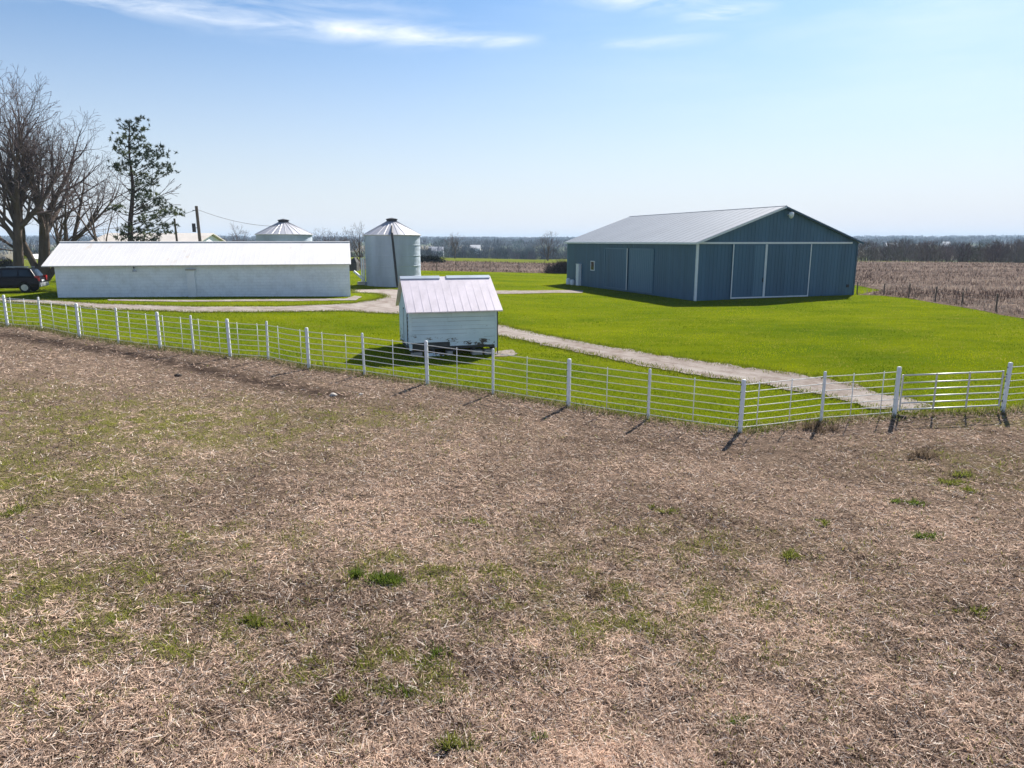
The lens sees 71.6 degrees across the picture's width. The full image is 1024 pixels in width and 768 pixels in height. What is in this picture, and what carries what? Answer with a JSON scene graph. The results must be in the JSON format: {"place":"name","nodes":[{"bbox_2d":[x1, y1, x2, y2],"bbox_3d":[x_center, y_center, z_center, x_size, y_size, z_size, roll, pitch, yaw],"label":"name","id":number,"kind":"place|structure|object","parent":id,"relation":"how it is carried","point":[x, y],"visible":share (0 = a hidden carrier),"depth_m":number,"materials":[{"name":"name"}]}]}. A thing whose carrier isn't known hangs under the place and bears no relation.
{"place":"outdoors","nodes":[
{"label":"outdoors","id":0,"kind":"place"},
{"bbox_2d":[0,323,1023,767],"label":"pasture","id":1,"kind":"structure","parent":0,"point":[258,380],"depth_m":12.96,"materials":[{"name":"brown plant"}]},
{"bbox_2d":[0,501,36,519],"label":"grass tuft","id":2,"kind":"object","parent":1,"relation":"on","point":[21,507],"visible":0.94,"depth_m":13.07,"materials":[{"name":"green plant"}]},
{"bbox_2d":[12,578,44,636],"bbox_3d":[-6.157,2.925,9.160,0.254,0.871,0.340,7,13,31],"label":"weed stalk","id":3,"kind":"object","parent":1,"relation":"on","point":[33,603],"visible":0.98,"depth_m":9.18,"materials":[{"name":"brown plant"}]},
{"bbox_2d":[174,665,183,680],"bbox_3d":[-3.965,3.464,8.471,0.113,0.225,0.017,-2,12,-10],"label":"stick","id":4,"kind":"object","parent":1,"relation":"on","point":[179,672],"visible":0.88,"depth_m":8.46,"materials":[{"name":"wood"}]},
{"bbox_2d":[196,584,227,649],"bbox_3d":[-3.775,2.981,8.949,0.320,0.968,0.492,-6,13,-29],"label":"weed stalk","id":5,"kind":"object","parent":1,"relation":"on","point":[212,614],"visible":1,"depth_m":8.93,"materials":[{"name":"brown plant"}]},
{"bbox_2d":[236,610,268,631],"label":"grass tuft","id":6,"kind":"object","parent":1,"relation":"on","point":[251,618],"visible":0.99,"depth_m":9.72,"materials":[{"name":"green plant"}]},
{"bbox_2d":[330,686,357,705],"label":"grass tuft","id":7,"kind":"object","parent":1,"relation":"on","point":[341,696],"visible":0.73,"depth_m":8.19,"materials":[{"name":"green plant"}]},
{"bbox_2d":[348,564,366,578],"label":"grass tuft","id":8,"kind":"object","parent":1,"relation":"on","point":[357,572],"visible":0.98,"depth_m":11.08,"materials":[{"name":"green plant"}]},
{"bbox_2d":[0,295,746,432],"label":"pasture fence","id":9,"kind":"object","parent":1,"relation":"on","point":[743,384],"visible":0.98,"depth_m":23.86,"materials":[{"name":"white paint"}]},
{"bbox_2d":[363,569,410,586],"bbox_3d":[-1.876,2.981,10.948,0.890,0.174,0.585,0,11,0],"label":"grass tuft","id":10,"kind":"object","parent":1,"relation":"on","point":[386,577],"visible":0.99,"depth_m":10.97,"materials":[{"name":"green plant"}]},
{"bbox_2d":[377,679,455,706],"bbox_3d":[-1.135,3.617,8.293,0.972,0.136,0.394,2,12,10],"label":"grass tuft","id":11,"kind":"object","parent":1,"relation":"on","point":[406,692],"visible":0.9,"depth_m":8.32,"materials":[{"name":"green plant"}]},
{"bbox_2d":[409,636,462,674],"bbox_3d":[-0.988,3.443,9.107,0.707,0.123,0.811,0,11,0],"label":"grass tuft","id":12,"kind":"object","parent":1,"relation":"on","point":[437,651],"visible":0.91,"depth_m":9.15,"materials":[{"name":"green plant"}]},
{"bbox_2d":[429,724,482,759],"bbox_3d":[-0.607,3.768,7.486,0.515,0.204,0.470,8,14,34],"label":"grass tuft","id":13,"kind":"object","parent":1,"relation":"on","point":[450,737],"visible":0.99,"depth_m":7.52,"materials":[{"name":"green plant"}]},
{"bbox_2d":[447,515,495,527],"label":"grass tuft","id":14,"kind":"object","parent":1,"relation":"on","point":[474,520],"visible":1,"depth_m":13.15,"materials":[{"name":"green plant"}]},
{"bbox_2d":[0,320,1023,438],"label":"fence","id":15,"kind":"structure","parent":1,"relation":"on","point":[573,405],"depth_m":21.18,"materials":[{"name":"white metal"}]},
{"bbox_2d":[517,729,550,741],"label":"grass tuft","id":16,"kind":"object","parent":1,"relation":"on","point":[544,733],"visible":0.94,"depth_m":7.69,"materials":[{"name":"beige plant"}]},
{"bbox_2d":[578,582,615,598],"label":"grass tuft","id":17,"kind":"object","parent":1,"relation":"on","point":[598,591],"visible":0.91,"depth_m":10.72,"materials":[{"name":"plant"}]},
{"bbox_2d":[649,503,680,514],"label":"grass tuft","id":18,"kind":"object","parent":1,"relation":"on","point":[671,510],"visible":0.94,"depth_m":13.85,"materials":[{"name":"green plant"}]},
{"bbox_2d":[718,713,755,726],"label":"grass tuft","id":19,"kind":"object","parent":1,"relation":"on","point":[733,721],"visible":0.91,"depth_m":8.01,"materials":[{"name":"green plant"}]},
{"bbox_2d":[779,548,803,560],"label":"grass tuft","id":20,"kind":"object","parent":1,"relation":"on","point":[788,554],"visible":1,"depth_m":12.09,"materials":[{"name":"green plant"}]},
{"bbox_2d":[797,418,840,434],"bbox_3d":[8.265,1.089,19.110,1.010,0.319,0.987,-7,14,-33],"label":"grass tuft","id":21,"kind":"object","parent":1,"relation":"on","point":[817,426],"visible":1,"depth_m":19.04,"materials":[{"name":"brown plant"}]},
{"bbox_2d":[811,517,830,527],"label":"grass tuft","id":22,"kind":"object","parent":1,"relation":"on","point":[823,522],"visible":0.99,"depth_m":13.42,"materials":[{"name":"plant"}]},
{"bbox_2d":[743,366,901,427],"bbox_3d":[8.468,0.561,19.495,5.017,1.921,0.226,-3,12,-14],"label":"corner fence","id":23,"kind":"object","parent":1,"relation":"on","point":[897,385],"visible":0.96,"depth_m":19.60,"materials":[{"name":"white paint"}]},
{"bbox_2d":[898,370,1005,410],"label":"farm gate","id":24,"kind":"structure","parent":23,"relation":"attached to","point":[967,393],"depth_m":20.14,"materials":[{"name":"metal"}]},
{"bbox_2d":[889,496,930,505],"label":"grass tuft","id":25,"kind":"object","parent":1,"relation":"on","point":[913,501],"visible":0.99,"depth_m":14.36,"materials":[{"name":"green plant"}]},
{"bbox_2d":[902,447,942,460],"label":"grass tuft","id":26,"kind":"object","parent":1,"relation":"on","point":[922,451],"visible":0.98,"depth_m":16.90,"materials":[{"name":"brown plant"}]},
{"bbox_2d":[904,528,943,541],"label":"grass tuft","id":27,"kind":"object","parent":1,"relation":"on","point":[920,535],"visible":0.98,"depth_m":12.86,"materials":[{"name":"green plant"}]},
{"bbox_2d":[936,477,967,485],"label":"grass tuft","id":28,"kind":"object","parent":1,"relation":"on","point":[949,481],"visible":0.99,"depth_m":15.34,"materials":[{"name":"green plant"}]},
{"bbox_2d":[949,470,972,476],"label":"grass tuft","id":29,"kind":"object","parent":1,"relation":"on","point":[955,474],"visible":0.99,"depth_m":15.75,"materials":[{"name":"green plant"}]},
{"bbox_2d":[959,484,975,492],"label":"grass tuft","id":30,"kind":"object","parent":1,"relation":"on","point":[970,489],"visible":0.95,"depth_m":14.90,"materials":[{"name":"green plant"}]},
{"bbox_2d":[952,601,993,619],"bbox_3d":[6.760,3.301,10.366,0.671,0.129,0.439,0,11,0],"label":"grass tuft","id":31,"kind":"object","parent":1,"relation":"on","point":[979,609],"visible":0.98,"depth_m":10.41,"materials":[{"name":"green plant"}]},
{"bbox_2d":[1000,362,1023,411],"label":"side fence","id":32,"kind":"object","parent":1,"relation":"on","point":[1005,394],"visible":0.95,"depth_m":20.30,"materials":[{"name":"white paint"}]},
{"bbox_2d":[0,267,1023,429],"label":"lawn","id":33,"kind":"structure","parent":0,"point":[770,303],"depth_m":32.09,"materials":[{"name":"green plant"}]},
{"bbox_2d":[0,257,12,267],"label":"shrub","id":34,"kind":"object","parent":33,"relation":"on","point":[8,262],"visible":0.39,"depth_m":80.53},
{"bbox_2d":[0,266,48,291],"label":"parked car","id":35,"kind":"object","parent":33,"relation":"on","point":[24,278],"visible":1,"depth_m":49.98,"materials":[{"name":"black paint"}]},
{"bbox_2d":[24,254,37,259],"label":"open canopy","id":36,"kind":"object","parent":33,"relation":"on","point":[34,255],"visible":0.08,"depth_m":79.21,"materials":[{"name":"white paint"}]},
{"bbox_2d":[0,64,108,265],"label":"bare tree","id":37,"kind":"object","parent":33,"relation":"on","point":[19,225],"visible":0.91,"depth_m":58.64,"materials":[{"name":"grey plant"}]},
{"bbox_2d":[27,175,84,245],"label":"bare tree","id":38,"kind":"object","parent":33,"relation":"on","point":[56,234],"visible":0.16,"depth_m":76.06,"materials":[{"name":"brown plant"}]},
{"bbox_2d":[0,83,158,280],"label":"bare tree","id":39,"kind":"object","parent":33,"relation":"on","point":[46,222],"visible":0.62,"depth_m":62.31,"materials":[{"name":"brown plant"}]},
{"bbox_2d":[27,160,151,240],"bbox_3d":[-34.653,-13.246,58.878,7.764,10.567,5.258,-10,15,-42],"label":"bare tree","id":40,"kind":"object","parent":33,"relation":"on","point":[94,237],"visible":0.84,"depth_m":58.37,"materials":[{"name":"brown plant"}]},
{"bbox_2d":[100,115,185,240],"bbox_3d":[-30.280,-14.849,58.300,7.745,13.920,4.829,0,11,0],"label":"evergreen tree","id":41,"kind":"object","parent":33,"relation":"on","point":[148,195],"visible":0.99,"depth_m":57.60,"materials":[{"name":"green plant"}]},
{"bbox_2d":[91,233,224,240],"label":"long shed","id":42,"kind":"structure","parent":33,"relation":"on","point":[193,237],"depth_m":67.13,"materials":[{"name":"white paint"}]},
{"bbox_2d":[173,218,177,240],"bbox_3d":[-29.109,-11.464,61.956,0.332,5.808,0.213,0,11,0],"label":"utility pole","id":43,"kind":"object","parent":33,"relation":"on","point":[175,228],"visible":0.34,"depth_m":61.51,"materials":[{"name":"brown wood"}]},
{"bbox_2d":[41,241,350,297],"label":"block building","id":44,"kind":"structure","parent":33,"relation":"on","point":[185,268],"depth_m":48.58,"materials":[{"name":"white paint"}]},
{"bbox_2d":[192,206,201,240],"bbox_3d":[-25.975,-11.287,58.867,0.737,6.752,0.297,-4,12,-19],"label":"utility pole","id":45,"kind":"object","parent":33,"relation":"on","point":[198,224],"visible":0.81,"depth_m":58.41,"materials":[{"name":"brown wood"}]},
{"bbox_2d":[108,296,360,301],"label":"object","id":46,"kind":"structure","parent":33,"relation":"on","point":[354,298],"depth_m":46.06,"materials":[{"name":"grey concrete"}]},
{"bbox_2d":[254,219,312,240],"bbox_3d":[-20.887,-12.211,65.424,5.158,5.886,5.158,0,11,0],"label":"grain bin","id":47,"kind":"object","parent":33,"relation":"on","point":[282,230],"visible":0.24,"depth_m":63.48,"materials":[{"name":"metal"}]},
{"bbox_2d":[349,257,365,284],"bbox_3d":[-13.799,-10.033,63.545,1.636,2.576,1.850,0,11,0],"label":"loading chute","id":48,"kind":"object","parent":33,"relation":"on","point":[354,267],"visible":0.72,"depth_m":63.08,"materials":[{"name":"white paint"}]},
{"bbox_2d":[363,218,420,286],"bbox_3d":[-10.533,-11.583,62.752,5.045,6.082,5.045,7,13,30],"label":"grain bin","id":49,"kind":"object","parent":33,"relation":"on","point":[392,250],"visible":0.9,"depth_m":60.87,"materials":[{"name":"metal"}]},
{"bbox_2d":[396,275,502,356],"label":"shed","id":50,"kind":"structure","parent":33,"relation":"on","point":[454,311],"depth_m":27.84,"materials":[{"name":"white paint"}]},
{"bbox_2d":[403,307,407,345],"bbox_3d":[-4.221,-2.292,28.225,0.050,1.400,1.120,-3,12,-15],"label":"door","id":51,"kind":"structure","parent":50,"relation":"in","point":[405,319],"depth_m":28.16,"materials":[{"name":"white paint"}]},
{"bbox_2d":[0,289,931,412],"bbox_3d":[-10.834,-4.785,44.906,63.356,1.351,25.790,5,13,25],"label":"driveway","id":52,"kind":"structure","parent":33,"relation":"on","point":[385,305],"depth_m":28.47,"materials":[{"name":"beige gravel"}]},
{"bbox_2d":[495,350,516,355],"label":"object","id":53,"kind":"structure","parent":33,"relation":"on","point":[505,352],"depth_m":28.69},
{"bbox_2d":[496,290,582,293],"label":"barn path","id":54,"kind":"structure","parent":33,"relation":"on","point":[531,291],"depth_m":59.39,"materials":[{"name":"beige gravel"}]},
{"bbox_2d":[540,258,566,273],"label":"brush pile","id":55,"kind":"object","parent":33,"relation":"on","point":[561,268],"visible":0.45,"depth_m":94.81,"materials":[{"name":"plant"}]},
{"bbox_2d":[564,205,863,300],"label":"barn","id":56,"kind":"structure","parent":33,"relation":"on","point":[766,252],"depth_m":53.13,"materials":[{"name":"metal"}]},
{"bbox_2d":[590,261,594,270],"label":"window","id":57,"kind":"structure","parent":56,"relation":"in","point":[592,263],"depth_m":66.24,"materials":[{"name":"white glass"}]},
{"bbox_2d":[604,248,627,289],"bbox_3d":[9.014,-10.063,61.746,0.095,3.487,4.339,-4,12,-18],"label":"side door","id":58,"kind":"structure","parent":56,"relation":"in","point":[616,259],"depth_m":61.67,"materials":[{"name":"blue metal"}]},
{"bbox_2d":[628,248,653,293],"bbox_3d":[10.436,-9.229,57.607,0.078,3.487,4.032,-4,12,-18],"label":"side door","id":59,"kind":"structure","parent":56,"relation":"in","point":[641,260],"depth_m":57.48,"materials":[{"name":"metal"}]},
{"bbox_2d":[730,244,766,298],"bbox_3d":[17.134,-8.162,51.422,2.841,3.877,0.105,-4,12,-18],"label":"sliding door","id":60,"kind":"structure","parent":56,"relation":"in","point":[748,260],"depth_m":51.43,"materials":[{"name":"metal"}]},
{"bbox_2d":[763,244,811,297],"bbox_3d":[20.388,-8.380,52.507,3.994,3.877,0.070,-4,12,-18],"label":"sliding door","id":61,"kind":"structure","parent":56,"relation":"in","point":[787,268],"depth_m":52.49,"materials":[{"name":"blue metal"}]},
{"bbox_2d":[856,282,1023,310],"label":"wire fence","id":62,"kind":"object","parent":33,"relation":"on","point":[936,288],"visible":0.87,"depth_m":48.38,"materials":[{"name":"grey metal"}]},
{"bbox_2d":[0,239,1023,408],"bbox_3d":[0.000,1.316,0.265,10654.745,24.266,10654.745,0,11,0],"label":"ground","id":63,"kind":"structure","parent":0,"point":[9,255],"depth_m":168.37,"materials":[{"name":"brown soil"}]},
{"bbox_2d":[0,239,364,259],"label":"farm wood","id":64,"kind":"object","parent":63,"relation":"on","point":[2,256],"visible":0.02,"depth_m":305.07,"materials":[{"name":"plant"}]},
{"bbox_2d":[428,246,443,255],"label":"farmhouse","id":65,"kind":"object","parent":63,"relation":"on","point":[434,248],"visible":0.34,"depth_m":552.52,"materials":[{"name":"white paint"}]},
{"bbox_2d":[441,232,463,258],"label":"bare tree","id":66,"kind":"object","parent":63,"relation":"on","point":[452,238],"visible":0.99,"depth_m":162.05,"materials":[{"name":"grey plant"}]},
{"bbox_2d":[471,245,480,250],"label":"farmhouse","id":67,"kind":"object","parent":63,"relation":"on","point":[477,246],"visible":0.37,"depth_m":640.49,"materials":[{"name":"white paint"}]},
{"bbox_2d":[420,245,566,259],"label":"creek wood","id":68,"kind":"object","parent":63,"relation":"on","point":[530,253],"visible":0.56,"depth_m":361.26,"materials":[{"name":"plant"}]},
{"bbox_2d":[0,237,1023,253],"bbox_3d":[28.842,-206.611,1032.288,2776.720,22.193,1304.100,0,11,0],"label":"distant wood","id":69,"kind":"object","parent":63,"relation":"on","point":[520,243],"visible":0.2,"depth_m":912.13,"materials":[{"name":"plant"}]},
{"bbox_2d":[0,234,1023,244],"bbox_3d":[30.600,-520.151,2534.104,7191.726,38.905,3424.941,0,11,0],"label":"horizon wood","id":70,"kind":"object","parent":63,"relation":"on","point":[973,238],"visible":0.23,"depth_m":1849.74,"materials":[{"name":"plant"}]},
{"bbox_2d":[533,231,559,260],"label":"bare tree","id":71,"kind":"object","parent":63,"relation":"on","point":[549,246],"visible":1,"depth_m":157.18,"materials":[{"name":"grey plant"}]},
{"bbox_2d":[857,237,1023,262],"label":"thicket","id":72,"kind":"object","parent":63,"relation":"on","point":[1000,253],"visible":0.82,"depth_m":155.38,"materials":[{"name":"plant"}]},
{"bbox_2d":[0,0,1023,237],"label":"sky","id":73,"kind":"structure","parent":0,"point":[479,118],"materials":[{"name":"blue"}]},
{"bbox_2d":[357,259,1023,317],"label":"stubble field","id":74,"kind":"structure","parent":0,"point":[893,284],"depth_m":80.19,"materials":[{"name":"brown plant"}]},
{"bbox_2d":[220,222,249,240],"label":"bare tree","id":75,"kind":"object","parent":74,"relation":"on","point":[237,239],"visible":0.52,"depth_m":102.76,"materials":[{"name":"grey plant"}]},
{"bbox_2d":[313,228,336,240],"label":"bare tree","id":76,"kind":"object","parent":74,"relation":"on","point":[328,235],"visible":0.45,"depth_m":109.91,"materials":[{"name":"grey plant"}]},
{"bbox_2d":[330,232,350,247],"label":"bare tree","id":77,"kind":"object","parent":74,"relation":"on","point":[339,235],"visible":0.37,"depth_m":115.81,"materials":[{"name":"grey plant"}]},
{"bbox_2d":[338,222,364,266],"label":"bare tree","id":78,"kind":"object","parent":74,"relation":"on","point":[359,247],"visible":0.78,"depth_m":97.93,"materials":[{"name":"grey plant"}]},
{"bbox_2d":[420,254,445,262],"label":"hedge","id":79,"kind":"object","parent":74,"relation":"on","point":[433,258],"visible":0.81,"depth_m":126.97,"materials":[{"name":"green plant"}]},
{"bbox_2d":[436,262,501,268],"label":"stock fence","id":80,"kind":"object","parent":74,"relation":"on","point":[462,266],"visible":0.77,"depth_m":95.45,"materials":[{"name":"black metal"}]}
]}

